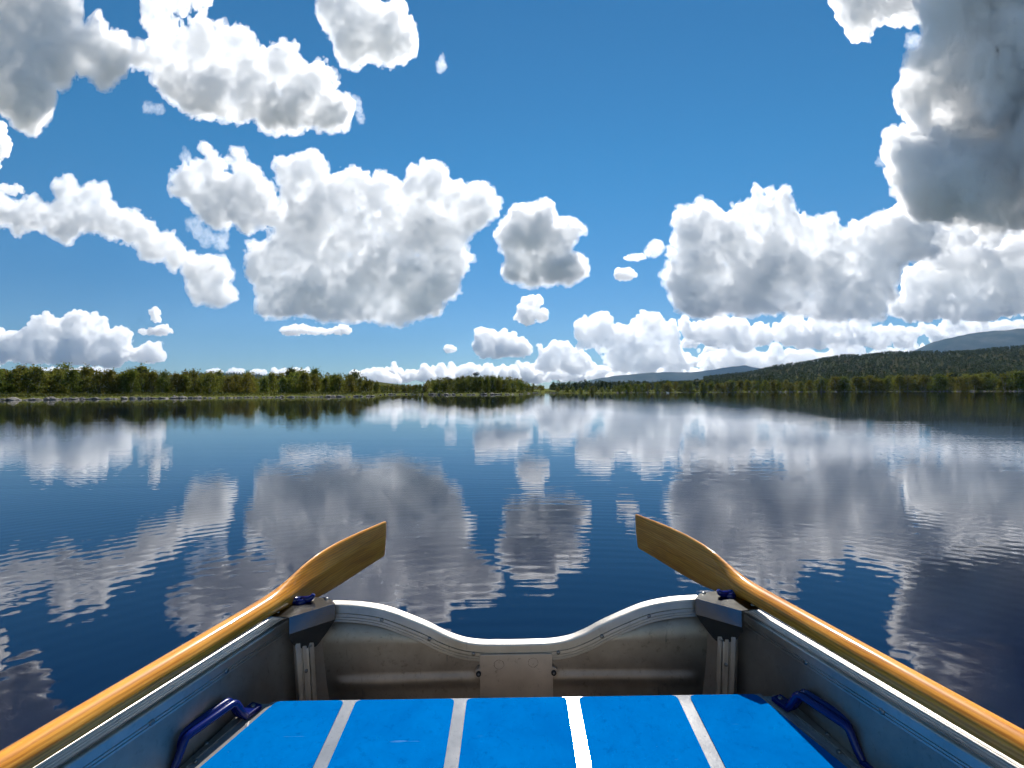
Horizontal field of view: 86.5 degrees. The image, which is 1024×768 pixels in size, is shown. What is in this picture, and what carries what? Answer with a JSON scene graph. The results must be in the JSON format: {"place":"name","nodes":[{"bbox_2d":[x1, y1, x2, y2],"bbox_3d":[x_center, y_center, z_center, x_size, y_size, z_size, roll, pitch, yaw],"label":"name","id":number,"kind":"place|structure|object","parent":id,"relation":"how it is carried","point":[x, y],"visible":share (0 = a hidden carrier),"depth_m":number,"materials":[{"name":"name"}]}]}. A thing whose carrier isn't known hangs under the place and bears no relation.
{"place":"outdoors","nodes":[
{"label":"outdoors","id":0,"kind":"place"},
{"bbox_2d":[198,373,405,385],"bbox_3d":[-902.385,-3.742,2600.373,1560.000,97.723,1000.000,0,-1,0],"label":"forest ridge","id":1,"kind":"structure","parent":0,"point":[237,374],"depth_m":2482.23,"materials":[{"name":"green plant"}]},
{"bbox_2d":[204,372,422,387],"bbox_3d":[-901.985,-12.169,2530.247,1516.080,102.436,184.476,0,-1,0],"label":"forest","id":2,"kind":"object","parent":1,"relation":"on","point":[277,375],"visible":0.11,"depth_m":2544.60,"materials":[{"name":"green plant"}]},
{"bbox_2d":[0,391,1023,750],"bbox_3d":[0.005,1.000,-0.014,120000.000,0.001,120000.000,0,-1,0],"label":"lake water","id":3,"kind":"structure","parent":0,"point":[136,535],"depth_m":4.46,"materials":[{"name":"blue liquid"}]},
{"bbox_2d":[33,589,1023,767],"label":"rowing boat","id":4,"kind":"object","parent":3,"relation":"on","point":[718,678],"visible":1,"depth_m":1.23,"materials":[{"name":"metal"}]},
{"bbox_2d":[0,521,385,767],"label":"oar","id":5,"kind":"object","parent":4,"relation":"on","point":[328,569],"visible":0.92,"depth_m":1.15,"materials":[{"name":"brown wood"}]},
{"bbox_2d":[635,514,1023,765],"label":"oar","id":6,"kind":"object","parent":4,"relation":"on","point":[693,559],"visible":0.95,"depth_m":1.16,"materials":[{"name":"brown wood"}]},
{"bbox_2d":[0,348,1023,400],"bbox_3d":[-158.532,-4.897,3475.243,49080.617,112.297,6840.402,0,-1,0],"label":"shore terrain","id":7,"kind":"structure","parent":0,"point":[510,393],"depth_m":336.61,"materials":[{"name":"green plant"}]},
{"bbox_2d":[0,369,11,393],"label":"birch tree","id":8,"kind":"object","parent":7,"relation":"on","point":[2,388],"visible":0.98,"depth_m":98.30,"materials":[{"name":"green plant"}]},
{"bbox_2d":[0,368,13,393],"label":"birch tree","id":9,"kind":"object","parent":7,"relation":"on","point":[6,373],"visible":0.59,"depth_m":99.54,"materials":[{"name":"green plant"}]},
{"bbox_2d":[0,370,20,392],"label":"birch tree","id":10,"kind":"object","parent":7,"relation":"on","point":[10,378],"visible":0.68,"depth_m":100.22,"materials":[{"name":"green plant"}]},
{"bbox_2d":[10,367,25,392],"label":"birch tree","id":11,"kind":"object","parent":7,"relation":"on","point":[17,370],"visible":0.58,"depth_m":101.20,"materials":[{"name":"green plant"}]},
{"bbox_2d":[13,368,37,392],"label":"birch tree","id":12,"kind":"object","parent":7,"relation":"on","point":[28,378],"visible":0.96,"depth_m":98.57,"materials":[{"name":"green plant"}]},
{"bbox_2d":[17,364,52,393],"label":"birch tree","id":13,"kind":"object","parent":7,"relation":"on","point":[39,372],"visible":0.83,"depth_m":100.24,"materials":[{"name":"green plant"}]},
{"bbox_2d":[40,374,56,393],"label":"birch tree","id":14,"kind":"object","parent":7,"relation":"on","point":[47,389],"visible":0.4,"depth_m":104.50,"materials":[{"name":"green plant"}]},
{"bbox_2d":[48,371,69,393],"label":"birch tree","id":15,"kind":"object","parent":7,"relation":"on","point":[56,377],"visible":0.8,"depth_m":104.62,"materials":[{"name":"green plant"}]},
{"bbox_2d":[48,368,72,393],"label":"birch tree","id":16,"kind":"object","parent":7,"relation":"on","point":[62,370],"visible":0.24,"depth_m":105.69,"materials":[{"name":"green plant"}]},
{"bbox_2d":[47,361,85,392],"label":"birch tree","id":17,"kind":"object","parent":7,"relation":"on","point":[65,366],"visible":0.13,"depth_m":115.95,"materials":[{"name":"green plant"}]},
{"bbox_2d":[58,368,83,393],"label":"birch tree","id":18,"kind":"object","parent":7,"relation":"on","point":[73,383],"visible":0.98,"depth_m":101.52,"materials":[{"name":"green plant"}]},
{"bbox_2d":[71,377,93,392],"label":"birch tree","id":19,"kind":"object","parent":7,"relation":"on","point":[86,383],"visible":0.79,"depth_m":103.34,"materials":[{"name":"green plant"}]},
{"bbox_2d":[76,362,100,392],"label":"birch tree","id":20,"kind":"object","parent":7,"relation":"on","point":[85,370],"visible":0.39,"depth_m":119.71,"materials":[{"name":"green plant"}]},
{"bbox_2d":[80,376,97,393],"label":"birch tree","id":21,"kind":"object","parent":7,"relation":"on","point":[92,384],"visible":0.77,"depth_m":104.17,"materials":[{"name":"green plant"}]},
{"bbox_2d":[86,369,109,393],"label":"birch tree","id":22,"kind":"object","parent":7,"relation":"on","point":[98,375],"visible":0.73,"depth_m":106.64,"materials":[{"name":"green plant"}]},
{"bbox_2d":[96,367,122,391],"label":"birch tree","id":23,"kind":"object","parent":7,"relation":"on","point":[109,374],"visible":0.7,"depth_m":107.30,"materials":[{"name":"green plant"}]},
{"bbox_2d":[103,376,125,393],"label":"birch tree","id":24,"kind":"object","parent":7,"relation":"on","point":[116,381],"visible":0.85,"depth_m":106.79,"materials":[{"name":"green plant"}]},
{"bbox_2d":[110,374,133,392],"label":"birch tree","id":25,"kind":"object","parent":7,"relation":"on","point":[125,381],"visible":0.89,"depth_m":108.17,"materials":[{"name":"green plant"}]},
{"bbox_2d":[121,369,144,392],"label":"birch tree","id":26,"kind":"object","parent":7,"relation":"on","point":[132,374],"visible":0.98,"depth_m":109.32,"materials":[{"name":"green plant"}]},
{"bbox_2d":[131,371,152,392],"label":"birch tree","id":27,"kind":"object","parent":7,"relation":"on","point":[144,377],"visible":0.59,"depth_m":114.36,"materials":[{"name":"green plant"}]},
{"bbox_2d":[133,361,150,386],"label":"birch tree","id":28,"kind":"object","parent":7,"relation":"on","point":[143,367],"visible":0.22,"depth_m":129.04,"materials":[{"name":"green plant"}]},
{"bbox_2d":[145,368,159,392],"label":"birch tree","id":29,"kind":"object","parent":7,"relation":"on","point":[153,376],"visible":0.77,"depth_m":115.85,"materials":[{"name":"green plant"}]},
{"bbox_2d":[153,376,169,391],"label":"birch tree","id":30,"kind":"object","parent":7,"relation":"on","point":[162,385],"visible":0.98,"depth_m":113.37,"materials":[{"name":"green plant"}]},
{"bbox_2d":[154,369,175,391],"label":"birch tree","id":31,"kind":"object","parent":7,"relation":"on","point":[165,374],"visible":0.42,"depth_m":117.31,"materials":[{"name":"green plant"}]},
{"bbox_2d":[167,371,186,392],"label":"birch tree","id":32,"kind":"object","parent":7,"relation":"on","point":[174,381],"visible":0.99,"depth_m":116.11,"materials":[{"name":"green plant"}]},
{"bbox_2d":[178,374,193,392],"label":"birch tree","id":33,"kind":"object","parent":7,"relation":"on","point":[187,380],"visible":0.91,"depth_m":117.27,"materials":[{"name":"green plant"}]},
{"bbox_2d":[186,368,203,392],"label":"birch tree","id":34,"kind":"object","parent":7,"relation":"on","point":[193,375],"visible":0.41,"depth_m":121.54,"materials":[{"name":"green plant"}]},
{"bbox_2d":[192,377,207,392],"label":"birch tree","id":35,"kind":"object","parent":7,"relation":"on","point":[197,388],"visible":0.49,"depth_m":119.41,"materials":[{"name":"green plant"}]},
{"bbox_2d":[195,373,223,393],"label":"birch tree","id":36,"kind":"object","parent":7,"relation":"on","point":[207,384],"visible":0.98,"depth_m":116.90,"materials":[{"name":"green plant"}]},
{"bbox_2d":[209,372,224,391],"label":"birch tree","id":37,"kind":"object","parent":7,"relation":"on","point":[217,386],"visible":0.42,"depth_m":123.43,"materials":[{"name":"green plant"}]},
{"bbox_2d":[215,370,225,391],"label":"birch tree","id":38,"kind":"object","parent":7,"relation":"on","point":[219,374],"visible":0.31,"depth_m":137.65,"materials":[{"name":"green plant"}]},
{"bbox_2d":[219,375,238,392],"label":"birch tree","id":39,"kind":"object","parent":7,"relation":"on","point":[229,384],"visible":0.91,"depth_m":120.17,"materials":[{"name":"green plant"}]},
{"bbox_2d":[232,375,244,391],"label":"birch tree","id":40,"kind":"object","parent":7,"relation":"on","point":[236,377],"visible":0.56,"depth_m":122.86,"materials":[{"name":"green plant"}]},
{"bbox_2d":[236,373,258,392],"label":"birch tree","id":41,"kind":"object","parent":7,"relation":"on","point":[245,384],"visible":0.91,"depth_m":120.95,"materials":[{"name":"green plant"}]},
{"bbox_2d":[258,376,271,391],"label":"birch tree","id":42,"kind":"object","parent":7,"relation":"on","point":[264,382],"visible":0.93,"depth_m":123.78,"materials":[{"name":"green plant"}]},
{"bbox_2d":[267,372,278,392],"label":"birch tree","id":43,"kind":"object","parent":7,"relation":"on","point":[271,379],"visible":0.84,"depth_m":126.84,"materials":[{"name":"green plant"}]},
{"bbox_2d":[5,368,544,390],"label":"forest","id":44,"kind":"object","parent":7,"relation":"on","point":[539,387],"visible":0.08,"depth_m":231.40,"materials":[{"name":"green plant"}]},
{"bbox_2d":[273,372,286,391],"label":"birch tree","id":45,"kind":"object","parent":7,"relation":"on","point":[279,375],"visible":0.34,"depth_m":134.06,"materials":[{"name":"green plant"}]},
{"bbox_2d":[277,375,288,392],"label":"birch tree","id":46,"kind":"object","parent":7,"relation":"on","point":[282,383],"visible":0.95,"depth_m":123.60,"materials":[{"name":"green plant"}]},
{"bbox_2d":[284,377,298,393],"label":"birch tree","id":47,"kind":"object","parent":7,"relation":"on","point":[291,384],"visible":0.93,"depth_m":123.63,"materials":[{"name":"green plant"}]},
{"bbox_2d":[282,371,301,391],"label":"birch tree","id":48,"kind":"object","parent":7,"relation":"on","point":[295,375],"visible":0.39,"depth_m":127.62,"materials":[{"name":"green plant"}]},
{"bbox_2d":[296,369,312,392],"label":"birch tree","id":49,"kind":"object","parent":7,"relation":"on","point":[304,378],"visible":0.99,"depth_m":126.27,"materials":[{"name":"green plant"}]},
{"bbox_2d":[307,373,321,391],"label":"birch tree","id":50,"kind":"object","parent":7,"relation":"on","point":[317,383],"visible":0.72,"depth_m":130.69,"materials":[{"name":"green plant"}]},
{"bbox_2d":[306,366,325,388],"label":"birch tree","id":51,"kind":"object","parent":7,"relation":"on","point":[315,371],"visible":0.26,"depth_m":138.69,"materials":[{"name":"green plant"}]},
{"bbox_2d":[319,376,330,391],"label":"birch tree","id":52,"kind":"object","parent":7,"relation":"on","point":[324,382],"visible":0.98,"depth_m":127.08,"materials":[{"name":"green plant"}]},
{"bbox_2d":[328,372,341,391],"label":"birch tree","id":53,"kind":"object","parent":7,"relation":"on","point":[332,387],"visible":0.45,"depth_m":130.52,"materials":[{"name":"green plant"}]},
{"bbox_2d":[330,375,345,391],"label":"birch tree","id":54,"kind":"object","parent":7,"relation":"on","point":[339,381],"visible":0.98,"depth_m":128.95,"materials":[{"name":"green plant"}]},
{"bbox_2d":[343,376,358,391],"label":"birch tree","id":55,"kind":"object","parent":7,"relation":"on","point":[352,382],"visible":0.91,"depth_m":130.66,"materials":[{"name":"green plant"}]},
{"bbox_2d":[345,369,362,390],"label":"birch tree","id":56,"kind":"object","parent":7,"relation":"on","point":[355,375],"visible":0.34,"depth_m":146.99,"materials":[{"name":"green plant"}]},
{"bbox_2d":[356,376,365,391],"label":"birch tree","id":57,"kind":"object","parent":7,"relation":"on","point":[359,381],"visible":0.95,"depth_m":136.09,"materials":[{"name":"green plant"}]},
{"bbox_2d":[362,381,371,391],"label":"birch tree","id":58,"kind":"object","parent":7,"relation":"on","point":[366,384],"visible":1,"depth_m":136.04,"materials":[{"name":"green plant"}]},
{"bbox_2d":[440,380,450,391],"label":"birch tree","id":59,"kind":"object","parent":7,"relation":"on","point":[446,387],"visible":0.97,"depth_m":185.97,"materials":[{"name":"green plant"}]},
{"bbox_2d":[449,378,455,390],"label":"birch tree","id":60,"kind":"object","parent":7,"relation":"on","point":[452,382],"visible":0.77,"depth_m":188.50,"materials":[{"name":"green plant"}]},
{"bbox_2d":[454,380,461,391],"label":"birch tree","id":61,"kind":"object","parent":7,"relation":"on","point":[457,386],"visible":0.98,"depth_m":183.50,"materials":[{"name":"green plant"}]},
{"bbox_2d":[460,378,471,391],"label":"birch tree","id":62,"kind":"object","parent":7,"relation":"on","point":[466,384],"visible":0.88,"depth_m":186.04,"materials":[{"name":"green plant"}]},
{"bbox_2d":[470,376,480,391],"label":"birch tree","id":63,"kind":"object","parent":7,"relation":"on","point":[475,378],"visible":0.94,"depth_m":187.34,"materials":[{"name":"green plant"}]},
{"bbox_2d":[480,377,490,391],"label":"birch tree","id":64,"kind":"object","parent":7,"relation":"on","point":[485,382],"visible":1,"depth_m":181.90,"materials":[{"name":"green plant"}]},
{"bbox_2d":[488,377,495,391],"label":"birch tree","id":65,"kind":"object","parent":7,"relation":"on","point":[492,384],"visible":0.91,"depth_m":188.47,"materials":[{"name":"green plant"}]},
{"bbox_2d":[495,377,502,390],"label":"birch tree","id":66,"kind":"object","parent":7,"relation":"on","point":[498,381],"visible":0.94,"depth_m":189.59,"materials":[{"name":"green plant"}]},
{"bbox_2d":[0,389,1023,397],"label":"undergrowth","id":67,"kind":"object","parent":7,"relation":"on","point":[38,394],"visible":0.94,"depth_m":118.67,"materials":[{"name":"green plant"}]},
{"bbox_2d":[506,382,517,391],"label":"birch tree","id":68,"kind":"object","parent":7,"relation":"on","point":[513,387],"visible":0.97,"depth_m":193.60,"materials":[{"name":"green plant"}]},
{"bbox_2d":[686,381,695,391],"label":"birch tree","id":69,"kind":"object","parent":7,"relation":"on","point":[689,385],"visible":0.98,"depth_m":318.20,"materials":[{"name":"green plant"}]},
{"bbox_2d":[721,381,732,391],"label":"birch tree","id":70,"kind":"object","parent":7,"relation":"on","point":[727,386],"visible":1,"depth_m":309.92,"materials":[{"name":"green plant"}]},
{"bbox_2d":[729,379,736,390],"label":"birch tree","id":71,"kind":"object","parent":7,"relation":"on","point":[733,383],"visible":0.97,"depth_m":308.60,"materials":[{"name":"green plant"}]},
{"bbox_2d":[735,380,745,391],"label":"birch tree","id":72,"kind":"object","parent":7,"relation":"on","point":[739,383],"visible":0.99,"depth_m":304.35,"materials":[{"name":"green plant"}]},
{"bbox_2d":[741,380,752,390],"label":"birch tree","id":73,"kind":"object","parent":7,"relation":"on","point":[748,383],"visible":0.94,"depth_m":309.55,"materials":[{"name":"green plant"}]},
{"bbox_2d":[754,381,761,390],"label":"birch tree","id":74,"kind":"object","parent":7,"relation":"on","point":[757,386],"visible":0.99,"depth_m":308.67,"materials":[{"name":"green plant"}]},
{"bbox_2d":[768,380,776,390],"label":"birch tree","id":75,"kind":"object","parent":7,"relation":"on","point":[773,383],"visible":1,"depth_m":301.05,"materials":[{"name":"green plant"}]},
{"bbox_2d":[549,345,1023,390],"bbox_3d":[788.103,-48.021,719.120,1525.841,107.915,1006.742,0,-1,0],"label":"forest","id":76,"kind":"object","parent":7,"relation":"on","point":[803,375],"visible":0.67,"depth_m":647.35,"materials":[{"name":"green plant"}]},
{"bbox_2d":[797,381,804,390],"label":"birch tree","id":77,"kind":"object","parent":7,"relation":"on","point":[800,386],"visible":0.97,"depth_m":295.08,"materials":[{"name":"green plant"}]},
{"bbox_2d":[803,380,813,390],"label":"birch tree","id":78,"kind":"object","parent":7,"relation":"on","point":[809,385],"visible":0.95,"depth_m":298.79,"materials":[{"name":"green plant"}]},
{"bbox_2d":[814,377,826,390],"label":"birch tree","id":79,"kind":"object","parent":7,"relation":"on","point":[821,381],"visible":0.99,"depth_m":290.80,"materials":[{"name":"green plant"}]},
{"bbox_2d":[826,376,845,390],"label":"birch tree","id":80,"kind":"object","parent":7,"relation":"on","point":[832,383],"visible":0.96,"depth_m":289.65,"materials":[{"name":"green plant"}]},
{"bbox_2d":[833,376,847,390],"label":"birch tree","id":81,"kind":"object","parent":7,"relation":"on","point":[837,386],"visible":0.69,"depth_m":288.60,"materials":[{"name":"green plant"}]},
{"bbox_2d":[839,375,851,390],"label":"birch tree","id":82,"kind":"object","parent":7,"relation":"on","point":[846,385],"visible":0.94,"depth_m":286.50,"materials":[{"name":"green plant"}]},
{"bbox_2d":[847,376,865,390],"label":"birch tree","id":83,"kind":"object","parent":7,"relation":"on","point":[855,381],"visible":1,"depth_m":280.55,"materials":[{"name":"green plant"}]},
{"bbox_2d":[856,376,867,390],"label":"birch tree","id":84,"kind":"object","parent":7,"relation":"on","point":[862,382],"visible":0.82,"depth_m":280.11,"materials":[{"name":"green plant"}]},
{"bbox_2d":[861,375,879,390],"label":"birch tree","id":85,"kind":"object","parent":7,"relation":"on","point":[868,378],"visible":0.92,"depth_m":276.86,"materials":[{"name":"green plant"}]},
{"bbox_2d":[868,378,883,390],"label":"birch tree","id":86,"kind":"object","parent":7,"relation":"on","point":[876,380],"visible":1,"depth_m":273.55,"materials":[{"name":"green plant"}]},
{"bbox_2d":[882,376,893,389],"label":"birch tree","id":87,"kind":"object","parent":7,"relation":"on","point":[887,380],"visible":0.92,"depth_m":273.82,"materials":[{"name":"green plant"}]},
{"bbox_2d":[890,373,907,390],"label":"birch tree","id":88,"kind":"object","parent":7,"relation":"on","point":[899,381],"visible":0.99,"depth_m":267.19,"materials":[{"name":"green plant"}]},
{"bbox_2d":[901,374,916,389],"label":"birch tree","id":89,"kind":"object","parent":7,"relation":"on","point":[907,383],"visible":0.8,"depth_m":265.95,"materials":[{"name":"green plant"}]},
{"bbox_2d":[908,378,920,389],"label":"birch tree","id":90,"kind":"object","parent":7,"relation":"on","point":[913,383],"visible":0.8,"depth_m":262.76,"materials":[{"name":"green plant"}]},
{"bbox_2d":[913,374,933,390],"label":"birch tree","id":91,"kind":"object","parent":7,"relation":"on","point":[920,386],"visible":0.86,"depth_m":258.21,"materials":[{"name":"green plant"}]},
{"bbox_2d":[925,373,948,390],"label":"birch tree","id":92,"kind":"object","parent":7,"relation":"on","point":[937,377],"visible":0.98,"depth_m":251.54,"materials":[{"name":"green plant"}]},
{"bbox_2d":[937,374,948,389],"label":"birch tree","id":93,"kind":"object","parent":7,"relation":"on","point":[945,386],"visible":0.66,"depth_m":251.80,"materials":[{"name":"green plant"}]},
{"bbox_2d":[952,377,971,390],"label":"birch tree","id":94,"kind":"object","parent":7,"relation":"on","point":[962,387],"visible":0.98,"depth_m":241.11,"materials":[{"name":"green plant"}]},
{"bbox_2d":[960,375,973,389],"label":"birch tree","id":95,"kind":"object","parent":7,"relation":"on","point":[966,380],"visible":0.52,"depth_m":243.94,"materials":[{"name":"green plant"}]},
{"bbox_2d":[965,374,981,390],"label":"birch tree","id":96,"kind":"object","parent":7,"relation":"on","point":[975,383],"visible":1,"depth_m":237.89,"materials":[{"name":"green plant"}]},
{"bbox_2d":[978,372,999,389],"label":"birch tree","id":97,"kind":"object","parent":7,"relation":"on","point":[987,376],"visible":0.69,"depth_m":236.82,"materials":[{"name":"green plant"}]},
{"bbox_2d":[984,377,1000,390],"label":"birch tree","id":98,"kind":"object","parent":7,"relation":"on","point":[990,383],"visible":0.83,"depth_m":233.12,"materials":[{"name":"green plant"}]},
{"bbox_2d":[993,373,1015,390],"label":"birch tree","id":99,"kind":"object","parent":7,"relation":"on","point":[1003,376],"visible":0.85,"depth_m":226.39,"materials":[{"name":"green plant"}]},
{"bbox_2d":[1004,369,1023,390],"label":"birch tree","id":100,"kind":"object","parent":7,"relation":"on","point":[1017,379],"visible":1,"depth_m":218.46,"materials":[{"name":"green plant"}]},
{"bbox_2d":[0,0,1023,388],"label":"sky","id":101,"kind":"structure","parent":0,"point":[540,192],"materials":[{"name":"blue"}]},
{"bbox_2d":[586,365,760,383],"bbox_3d":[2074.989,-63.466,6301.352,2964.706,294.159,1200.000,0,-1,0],"label":"fell mountain","id":102,"kind":"structure","parent":0,"point":[665,376],"depth_m":6095.19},
{"bbox_2d":[914,328,1023,351],"bbox_3d":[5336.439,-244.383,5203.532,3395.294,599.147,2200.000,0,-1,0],"label":"fell mountain","id":103,"kind":"structure","parent":0,"point":[988,339],"depth_m":4923.29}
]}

